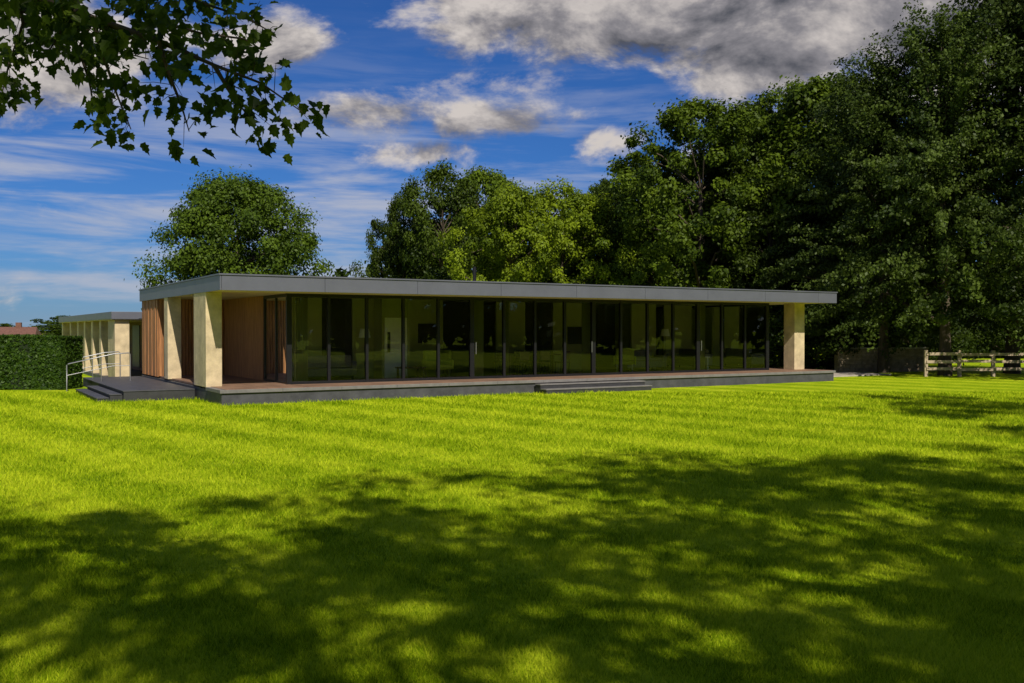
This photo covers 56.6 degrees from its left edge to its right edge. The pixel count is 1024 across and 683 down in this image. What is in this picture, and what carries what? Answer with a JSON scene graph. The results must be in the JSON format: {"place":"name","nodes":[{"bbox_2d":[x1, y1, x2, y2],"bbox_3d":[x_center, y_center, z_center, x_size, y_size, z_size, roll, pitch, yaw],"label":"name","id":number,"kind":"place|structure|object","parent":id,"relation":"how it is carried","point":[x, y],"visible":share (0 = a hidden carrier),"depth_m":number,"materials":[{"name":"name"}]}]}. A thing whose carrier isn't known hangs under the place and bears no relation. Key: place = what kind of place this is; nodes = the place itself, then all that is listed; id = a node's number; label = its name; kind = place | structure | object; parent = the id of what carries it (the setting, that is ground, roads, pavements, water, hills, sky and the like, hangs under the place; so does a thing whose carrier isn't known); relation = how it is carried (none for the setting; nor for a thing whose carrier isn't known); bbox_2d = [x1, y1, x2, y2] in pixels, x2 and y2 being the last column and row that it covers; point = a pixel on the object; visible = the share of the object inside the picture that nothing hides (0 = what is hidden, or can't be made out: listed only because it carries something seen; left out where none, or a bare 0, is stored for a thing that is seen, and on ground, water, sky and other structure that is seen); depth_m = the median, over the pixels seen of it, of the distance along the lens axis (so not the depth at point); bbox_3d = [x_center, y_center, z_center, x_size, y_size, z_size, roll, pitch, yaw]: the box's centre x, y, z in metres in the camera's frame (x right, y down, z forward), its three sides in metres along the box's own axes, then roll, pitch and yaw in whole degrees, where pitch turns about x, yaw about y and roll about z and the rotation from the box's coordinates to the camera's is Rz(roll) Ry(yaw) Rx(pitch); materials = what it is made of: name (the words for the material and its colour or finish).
{"place":"outdoors","nodes":[
{"label":"outdoors","id":0,"kind":"place"},
{"bbox_2d":[58,312,141,321],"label":"wing fascia","id":1,"kind":"structure","parent":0,"point":[110,315],"depth_m":39.63,"materials":[{"name":"grey metal"}]},
{"bbox_2d":[82,369,145,376],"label":"wing floor","id":2,"kind":"structure","parent":0,"point":[134,372],"depth_m":43.03,"materials":[{"name":"stone"}]},
{"bbox_2d":[62,320,129,376],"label":"wing piers","id":3,"kind":"structure","parent":2,"relation":"on","point":[105,336],"depth_m":41.17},
{"bbox_2d":[60,319,141,322],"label":"wing soffit","id":4,"kind":"structure","parent":3,"relation":"on","point":[135,320],"depth_m":40.00,"materials":[{"name":"beige paint"}]},
{"bbox_2d":[129,322,141,370],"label":"wing wall","id":5,"kind":"structure","parent":0,"point":[130,338],"depth_m":47.30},
{"bbox_2d":[129,325,139,366],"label":"wing windows","id":6,"kind":"structure","parent":5,"relation":"in","point":[136,343],"depth_m":46.74,"materials":[{"name":"glass"}]},
{"bbox_2d":[322,298,658,378],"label":"interior panels","id":7,"kind":"object","parent":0,"point":[456,328],"visible":0.57,"depth_m":36.94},
{"bbox_2d":[308,297,713,306],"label":"interior ceiling","id":8,"kind":"structure","parent":0,"point":[488,302],"depth_m":37.66,"materials":[{"name":"white paint"}]},
{"bbox_2d":[0,348,1023,682],"bbox_3d":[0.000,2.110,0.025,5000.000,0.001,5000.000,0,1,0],"label":"ground","id":9,"kind":"structure","parent":0,"point":[982,382],"depth_m":9.66,"materials":[{"name":"green plant"}]},
{"bbox_2d":[0,322,41,334],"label":"brick cottage","id":10,"kind":"structure","parent":9,"relation":"on","point":[18,328],"depth_m":149.73,"materials":[{"name":"brick"}]},
{"bbox_2d":[0,333,83,389],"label":"clipped hedge","id":11,"kind":"object","parent":9,"relation":"on","point":[33,362],"visible":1,"depth_m":33.46,"materials":[{"name":"green plant"}]},
{"bbox_2d":[66,351,130,390],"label":"handrails","id":12,"kind":"object","parent":9,"relation":"on","point":[101,364],"visible":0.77,"depth_m":33.48,"materials":[{"name":"metal"}]},
{"bbox_2d":[76,387,121,401],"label":"side steps","id":13,"kind":"structure","parent":9,"relation":"on","point":[114,397],"depth_m":28.06,"materials":[{"name":"stone"}]},
{"bbox_2d":[75,376,194,398],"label":"side step treads","id":14,"kind":"object","parent":13,"relation":"on","point":[134,384],"visible":1,"depth_m":30.66,"materials":[{"name":"stone"}]},
{"bbox_2d":[83,378,194,400],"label":"side terrace","id":15,"kind":"structure","parent":9,"relation":"on","point":[154,395],"depth_m":28.51,"materials":[{"name":"stone"}]},
{"bbox_2d":[0,0,330,166],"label":"maple tree","id":16,"kind":"object","parent":9,"relation":"on","point":[69,22],"visible":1,"depth_m":5.19,"materials":[{"name":"green plant"}]},
{"bbox_2d":[124,164,334,310],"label":"oak tree","id":17,"kind":"object","parent":9,"relation":"on","point":[212,217],"visible":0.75,"depth_m":57.42,"materials":[{"name":"green plant"}]},
{"bbox_2d":[346,190,430,278],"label":"broadleaf tree","id":18,"kind":"object","parent":9,"relation":"on","point":[387,255],"visible":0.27,"depth_m":65.36,"materials":[{"name":"green plant"}]},
{"bbox_2d":[386,158,498,279],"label":"broadleaf tree","id":19,"kind":"object","parent":9,"relation":"on","point":[421,216],"visible":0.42,"depth_m":61.71,"materials":[{"name":"green plant"}]},
{"bbox_2d":[395,165,553,282],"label":"broadleaf tree","id":20,"kind":"object","parent":9,"relation":"on","point":[489,181],"visible":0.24,"depth_m":64.41,"materials":[{"name":"green plant"}]},
{"bbox_2d":[142,373,833,405],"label":"plinth","id":21,"kind":"structure","parent":9,"relation":"on","point":[296,396],"depth_m":30.13,"materials":[{"name":"stone"}]},
{"bbox_2d":[160,367,830,389],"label":"terrace floor","id":22,"kind":"structure","parent":21,"relation":"on","point":[229,382],"depth_m":31.34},
{"bbox_2d":[158,299,191,376],"bbox_3d":[-11.214,-0.126,34.161,2.480,2.805,8.050,0,1,-31],"label":"cladding backing","id":23,"kind":"object","parent":22,"relation":"on","point":[158,323],"visible":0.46,"depth_m":34.37,"materials":[{"name":"brown wood"}]},
{"bbox_2d":[142,296,263,380],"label":"timber cladding","id":24,"kind":"structure","parent":23,"relation":"attached to","point":[242,340],"depth_m":34.45,"materials":[{"name":"brown wood"}]},
{"bbox_2d":[164,292,804,386],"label":"stone piers","id":25,"kind":"structure","parent":22,"relation":"on","point":[207,339],"depth_m":32.56,"materials":[{"name":"stone"}]},
{"bbox_2d":[162,290,815,304],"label":"soffit","id":26,"kind":"structure","parent":25,"relation":"on","point":[231,294],"depth_m":31.82,"materials":[{"name":"beige paint"}]},
{"bbox_3d":[-0.527,-1.807,38.153,25.064,0.370,12.314,0,1,-31],"label":"roof slab","id":27,"kind":"object","parent":26,"relation":"on","visible":0},
{"bbox_2d":[473,267,475,280],"bbox_3d":[-1.474,-2.457,37.342,0.139,0.950,0.139,0,1,-31],"label":"flue","id":28,"kind":"object","parent":27,"relation":"on","point":[474,273],"visible":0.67,"depth_m":37.28,"materials":[{"name":"grey metal"}]},
{"bbox_2d":[140,275,836,304],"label":"fascia","id":29,"kind":"structure","parent":27,"relation":"attached to","point":[262,283],"depth_m":30.89,"materials":[{"name":"grey metal"}]},
{"bbox_2d":[139,273,837,292],"bbox_3d":[-0.527,-2.016,38.150,25.210,0.042,12.460,0,1,-31],"label":"fascia cap","id":30,"kind":"object","parent":29,"relation":"on","point":[465,281],"visible":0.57,"depth_m":30.80,"materials":[{"name":"grey metal"}]},
{"bbox_2d":[291,366,739,384],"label":"interior floor","id":31,"kind":"structure","parent":21,"relation":"on","point":[489,371],"depth_m":37.06,"materials":[{"name":"grey wood"}]},
{"bbox_2d":[292,355,356,379],"bbox_3d":[-6.267,0.866,31.578,2.060,0.820,0.880,-1,1,-40],"label":"sofa","id":32,"kind":"object","parent":31,"relation":"on","point":[343,365],"visible":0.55,"depth_m":31.32,"materials":[{"name":"fabric"}]},
{"bbox_2d":[359,329,370,379],"bbox_3d":[-4.947,0.422,31.900,0.398,1.700,0.398,0,1,-31],"label":"floor lamp","id":33,"kind":"object","parent":31,"relation":"on","point":[362,333],"visible":0.66,"depth_m":31.81,"materials":[{"name":"white paint"}]},
{"bbox_2d":[374,298,409,377],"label":"partition wall","id":34,"kind":"structure","parent":31,"relation":"on","point":[383,308],"depth_m":32.92,"materials":[{"name":"paint"}]},
{"bbox_2d":[384,318,406,377],"bbox_3d":[-4.034,0.215,32.950,0.850,2.088,0.060,0,1,-31],"label":"interior door","id":35,"kind":"structure","parent":34,"relation":"attached to","point":[392,357],"depth_m":32.88,"materials":[{"name":"white paint"}]},
{"bbox_2d":[387,332,389,351],"bbox_3d":[-4.247,0.023,32.768,0.100,0.700,0.023,0,1,-31],"label":"door vision panel","id":36,"kind":"object","parent":35,"relation":"attached to","point":[388,341],"visible":1,"depth_m":32.75,"materials":[{"name":"glass"}]},
{"bbox_2d":[395,366,425,378],"bbox_3d":[-3.456,1.067,32.339,0.900,0.400,0.600,0,1,-31],"label":"coffee table","id":37,"kind":"object","parent":31,"relation":"on","point":[417,371],"visible":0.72,"depth_m":32.31,"materials":[{"name":"brown wood"}]},
{"bbox_2d":[422,350,451,376],"bbox_3d":[-2.657,0.774,33.759,0.880,0.950,0.760,1,1,38],"label":"armchair","id":38,"kind":"object","parent":31,"relation":"on","point":[445,354],"visible":0.18,"depth_m":33.78,"materials":[{"name":"fabric"}]},
{"bbox_2d":[422,350,453,377],"bbox_3d":[-2.563,0.786,32.778,0.760,0.950,0.880,1,1,36],"label":"armchair","id":39,"kind":"object","parent":31,"relation":"on","point":[429,360],"visible":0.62,"depth_m":32.68,"materials":[{"name":"fabric"}]},
{"bbox_2d":[292,297,691,379],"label":"interior walls","id":40,"kind":"structure","parent":31,"relation":"on","point":[633,322],"depth_m":37.12,"materials":[{"name":"white paint"}]},
{"bbox_2d":[294,297,704,381],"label":"curtains","id":41,"kind":"object","parent":40,"relation":"hanging from","point":[300,338],"visible":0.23,"depth_m":32.99,"materials":[{"name":"fabric"}]},
{"bbox_2d":[418,324,581,343],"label":"wall pictures","id":42,"kind":"object","parent":40,"relation":"attached to","point":[426,333],"depth_m":34.40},
{"bbox_2d":[494,350,501,373],"bbox_3d":[-0.374,0.783,35.942,0.440,0.880,0.440,0,1,-31],"label":"dining chair","id":43,"kind":"object","parent":31,"relation":"on","point":[498,352],"visible":0.45,"depth_m":36.01,"materials":[{"name":"brown wood"}]},
{"bbox_2d":[263,293,768,383],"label":"window frames","id":44,"kind":"structure","parent":31,"relation":"on","point":[721,305],"depth_m":33.27,"materials":[{"name":"black metal"}]},
{"bbox_2d":[265,297,763,381],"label":"window glass","id":45,"kind":"object","parent":44,"relation":"in","point":[733,336],"visible":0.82,"depth_m":40.49,"materials":[{"name":"clear glass"}]},
{"bbox_2d":[475,341,701,352],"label":"door handles","id":46,"kind":"object","parent":44,"relation":"attached to","point":[591,346],"depth_m":34.91,"materials":[{"name":"metal"}]},
{"bbox_2d":[514,351,529,374],"bbox_3d":[0.348,0.797,34.743,0.440,0.880,0.440,0,1,-31],"label":"dining chair","id":47,"kind":"object","parent":31,"relation":"on","point":[523,355],"visible":0.94,"depth_m":34.57,"materials":[{"name":"brown wood"}]},
{"bbox_2d":[515,350,529,373],"bbox_3d":[0.397,0.777,36.406,0.440,0.880,0.440,0,1,-31],"label":"dining chair","id":48,"kind":"object","parent":31,"relation":"on","point":[517,352],"visible":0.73,"depth_m":36.47,"materials":[{"name":"brown wood"}]},
{"bbox_2d":[496,353,560,374],"bbox_3d":[0.758,0.850,35.807,2.600,0.750,1.000,0,1,-31],"label":"dining table","id":49,"kind":"object","parent":31,"relation":"on","point":[498,362],"visible":0.66,"depth_m":35.51,"materials":[{"name":"brown wood"}]},
{"bbox_2d":[537,350,548,372],"bbox_3d":[1.168,0.772,36.870,0.440,0.880,0.440,0,1,-31],"label":"dining chair","id":50,"kind":"object","parent":31,"relation":"on","point":[538,352],"visible":0.37,"depth_m":36.98,"materials":[{"name":"brown wood"}]},
{"bbox_2d":[537,351,549,374],"bbox_3d":[1.119,0.792,35.207,0.440,0.880,0.440,0,1,-31],"label":"dining chair","id":51,"kind":"object","parent":31,"relation":"on","point":[544,355],"visible":0.83,"depth_m":35.02,"materials":[{"name":"brown wood"}]},
{"bbox_2d":[554,351,569,373],"bbox_3d":[1.890,0.786,35.671,0.440,0.880,0.440,0,1,-31],"label":"dining chair","id":52,"kind":"object","parent":31,"relation":"on","point":[567,355],"visible":0.75,"depth_m":35.52,"materials":[{"name":"brown wood"}]},
{"bbox_2d":[613,348,635,371],"bbox_3d":[4.441,0.730,37.421,0.880,0.950,0.760,0,1,6],"label":"armchair","id":53,"kind":"object","parent":31,"relation":"on","point":[628,357],"visible":0.99,"depth_m":37.06,"materials":[{"name":"fabric"}]},
{"bbox_2d":[615,350,666,370],"bbox_3d":[5.298,0.774,39.123,2.060,0.820,0.880,0,1,-31],"label":"sofa","id":54,"kind":"object","parent":31,"relation":"on","point":[657,360],"visible":0.62,"depth_m":39.08,"materials":[{"name":"fabric"}]},
{"bbox_2d":[660,329,669,369],"bbox_3d":[6.412,0.326,39.788,0.398,1.700,0.398,0,1,-31],"label":"floor lamp","id":55,"kind":"object","parent":31,"relation":"on","point":[664,332],"visible":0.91,"depth_m":39.64,"materials":[{"name":"white paint"}]},
{"bbox_2d":[666,349,712,368],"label":"sofa","id":56,"kind":"object","parent":31,"relation":"on","point":[684,357],"visible":0.62,"depth_m":41.18,"materials":[{"name":"fabric"}]},
{"bbox_2d":[693,356,708,369],"bbox_3d":[7.938,0.902,39.781,0.500,0.550,0.500,0,1,-31],"label":"side table","id":57,"kind":"object","parent":31,"relation":"on","point":[706,357],"visible":0.41,"depth_m":39.72,"materials":[{"name":"white paint"}]},
{"bbox_2d":[206,370,835,393],"bbox_3d":[2.216,1.316,33.585,25.120,0.096,1.680,0,1,-31],"label":"plinth edge","id":58,"kind":"object","parent":21,"relation":"on","point":[216,390],"visible":0.69,"depth_m":30.77,"materials":[{"name":"stone"}]},
{"bbox_2d":[431,180,573,283],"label":"lime tree","id":59,"kind":"object","parent":9,"relation":"on","point":[502,210],"visible":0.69,"depth_m":55.20,"materials":[{"name":"green plant"}]},
{"bbox_2d":[0,213,1023,351],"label":"distant woodland","id":60,"kind":"object","parent":9,"relation":"on","point":[55,326],"visible":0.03,"depth_m":228.70,"materials":[{"name":"green plant"}]},
{"bbox_2d":[482,176,640,284],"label":"lime tree","id":61,"kind":"object","parent":9,"relation":"on","point":[585,219],"visible":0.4,"depth_m":58.49,"materials":[{"name":"green plant"}]},
{"bbox_2d":[535,382,650,393],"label":"front steps","id":62,"kind":"structure","parent":9,"relation":"on","point":[538,388],"depth_m":32.29,"materials":[{"name":"stone"}]},
{"bbox_2d":[535,380,651,389],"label":"front step treads","id":63,"kind":"object","parent":62,"relation":"on","point":[593,383],"visible":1,"depth_m":32.47,"materials":[{"name":"stone"}]},
{"bbox_2d":[549,183,653,282],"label":"broadleaf tree","id":64,"kind":"object","parent":9,"relation":"on","point":[570,270],"visible":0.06,"depth_m":66.54,"materials":[{"name":"green plant"}]},
{"bbox_2d":[572,155,694,286],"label":"broadleaf tree","id":65,"kind":"object","parent":9,"relation":"on","point":[611,224],"visible":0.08,"depth_m":61.20,"materials":[{"name":"green plant"}]},
{"bbox_2d":[580,194,713,287],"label":"broadleaf tree","id":66,"kind":"object","parent":9,"relation":"on","point":[637,271],"visible":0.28,"depth_m":56.54,"materials":[{"name":"green plant"}]},
{"bbox_2d":[601,96,818,288],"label":"ash tree","id":67,"kind":"object","parent":9,"relation":"on","point":[670,163],"visible":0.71,"depth_m":53.34,"materials":[{"name":"green plant"}]},
{"bbox_2d":[669,105,817,288],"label":"broadleaf tree","id":68,"kind":"object","parent":9,"relation":"on","point":[713,173],"visible":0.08,"depth_m":56.32,"materials":[{"name":"green plant"}]},
{"bbox_2d":[699,179,843,352],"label":"broadleaf tree","id":69,"kind":"object","parent":9,"relation":"on","point":[744,260],"visible":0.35,"depth_m":52.55,"materials":[{"name":"green plant"}]},
{"bbox_2d":[691,72,875,310],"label":"ash tree","id":70,"kind":"object","parent":9,"relation":"on","point":[816,134],"visible":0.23,"depth_m":55.54,"materials":[{"name":"green plant"}]},
{"bbox_2d":[769,309,816,367],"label":"shrub","id":71,"kind":"object","parent":9,"relation":"on","point":[776,356],"visible":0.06,"depth_m":49.85,"materials":[{"name":"green plant"}]},
{"bbox_2d":[687,67,935,357],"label":"broadleaf tree","id":72,"kind":"object","parent":9,"relation":"on","point":[796,100],"visible":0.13,"depth_m":53.84,"materials":[{"name":"green plant"}]},
{"bbox_2d":[769,305,877,369],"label":"shrub","id":73,"kind":"object","parent":9,"relation":"on","point":[811,358],"visible":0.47,"depth_m":48.57,"materials":[{"name":"green plant"}]},
{"bbox_2d":[727,88,964,359],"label":"beech tree","id":74,"kind":"object","parent":9,"relation":"on","point":[822,215],"visible":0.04,"depth_m":52.72,"materials":[{"name":"green plant"}]},
{"bbox_2d":[817,316,903,361],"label":"shrub","id":75,"kind":"object","parent":9,"relation":"on","point":[866,341],"visible":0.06,"depth_m":59.32,"materials":[{"name":"green plant"}]},
{"bbox_2d":[734,30,1023,372],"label":"beech tree","id":76,"kind":"object","parent":9,"relation":"on","point":[851,172],"visible":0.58,"depth_m":45.68,"materials":[{"name":"green plant"}]},
{"bbox_2d":[834,349,927,371],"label":"wall stones","id":77,"kind":"object","parent":9,"relation":"on","point":[904,360],"depth_m":47.91,"materials":[{"name":"grey stone"}]},
{"bbox_2d":[834,347,928,348],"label":"coping","id":78,"kind":"object","parent":77,"relation":"on","point":[889,348],"visible":0.65,"depth_m":48.05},
{"bbox_2d":[845,302,937,348],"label":"shrub","id":79,"kind":"object","parent":9,"relation":"on","point":[902,337],"visible":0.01,"depth_m":59.96,"materials":[{"name":"green plant"}]},
{"bbox_2d":[777,0,1023,375],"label":"beech tree","id":80,"kind":"object","parent":9,"relation":"on","point":[955,93],"visible":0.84,"depth_m":42.55,"materials":[{"name":"green plant"}]},
{"bbox_2d":[816,0,1023,373],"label":"beech tree","id":81,"kind":"object","parent":9,"relation":"on","point":[1017,180],"visible":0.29,"depth_m":44.20,"materials":[{"name":"green plant"}]},
{"bbox_2d":[866,322,974,363],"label":"shrub","id":82,"kind":"object","parent":9,"relation":"on","point":[930,357],"visible":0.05,"depth_m":58.80,"materials":[{"name":"green plant"}]},
{"bbox_2d":[897,0,1023,365],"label":"beech tree","id":83,"kind":"object","parent":9,"relation":"on","point":[1014,208],"visible":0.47,"depth_m":42.61,"materials":[{"name":"green plant"}]},
{"bbox_2d":[931,309,989,359],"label":"shrub","id":84,"kind":"object","parent":9,"relation":"on","point":[960,346],"visible":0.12,"depth_m":64.15,"materials":[{"name":"green plant"}]},
{"bbox_2d":[924,350,1023,376],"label":"post and rail fence","id":85,"kind":"object","parent":9,"relation":"on","point":[959,361],"visible":1,"depth_m":42.87,"materials":[{"name":"brown wood"}]},
{"bbox_2d":[954,308,1005,357],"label":"shrub","id":86,"kind":"object","parent":9,"relation":"on","point":[972,344],"visible":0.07,"depth_m":69.94,"materials":[{"name":"green plant"}]},
{"bbox_2d":[965,325,1020,357],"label":"shrub","id":87,"kind":"object","parent":9,"relation":"on","point":[1002,347],"visible":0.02,"depth_m":71.89,"materials":[{"name":"green plant"}]},
{"bbox_2d":[979,308,1023,357],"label":"shrub","id":88,"kind":"object","parent":9,"relation":"on","point":[1001,341],"visible":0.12,"depth_m":69.87,"materials":[{"name":"green plant"}]},
{"bbox_2d":[0,0,1023,330],"label":"sky","id":89,"kind":"structure","parent":0,"point":[530,91],"materials":[{"name":"blue"}]},
{"bbox_2d":[834,372,890,376],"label":"garden path","id":90,"kind":"structure","parent":0,"point":[843,374],"depth_m":43.98,"materials":[{"name":"grey stone"}]}
]}

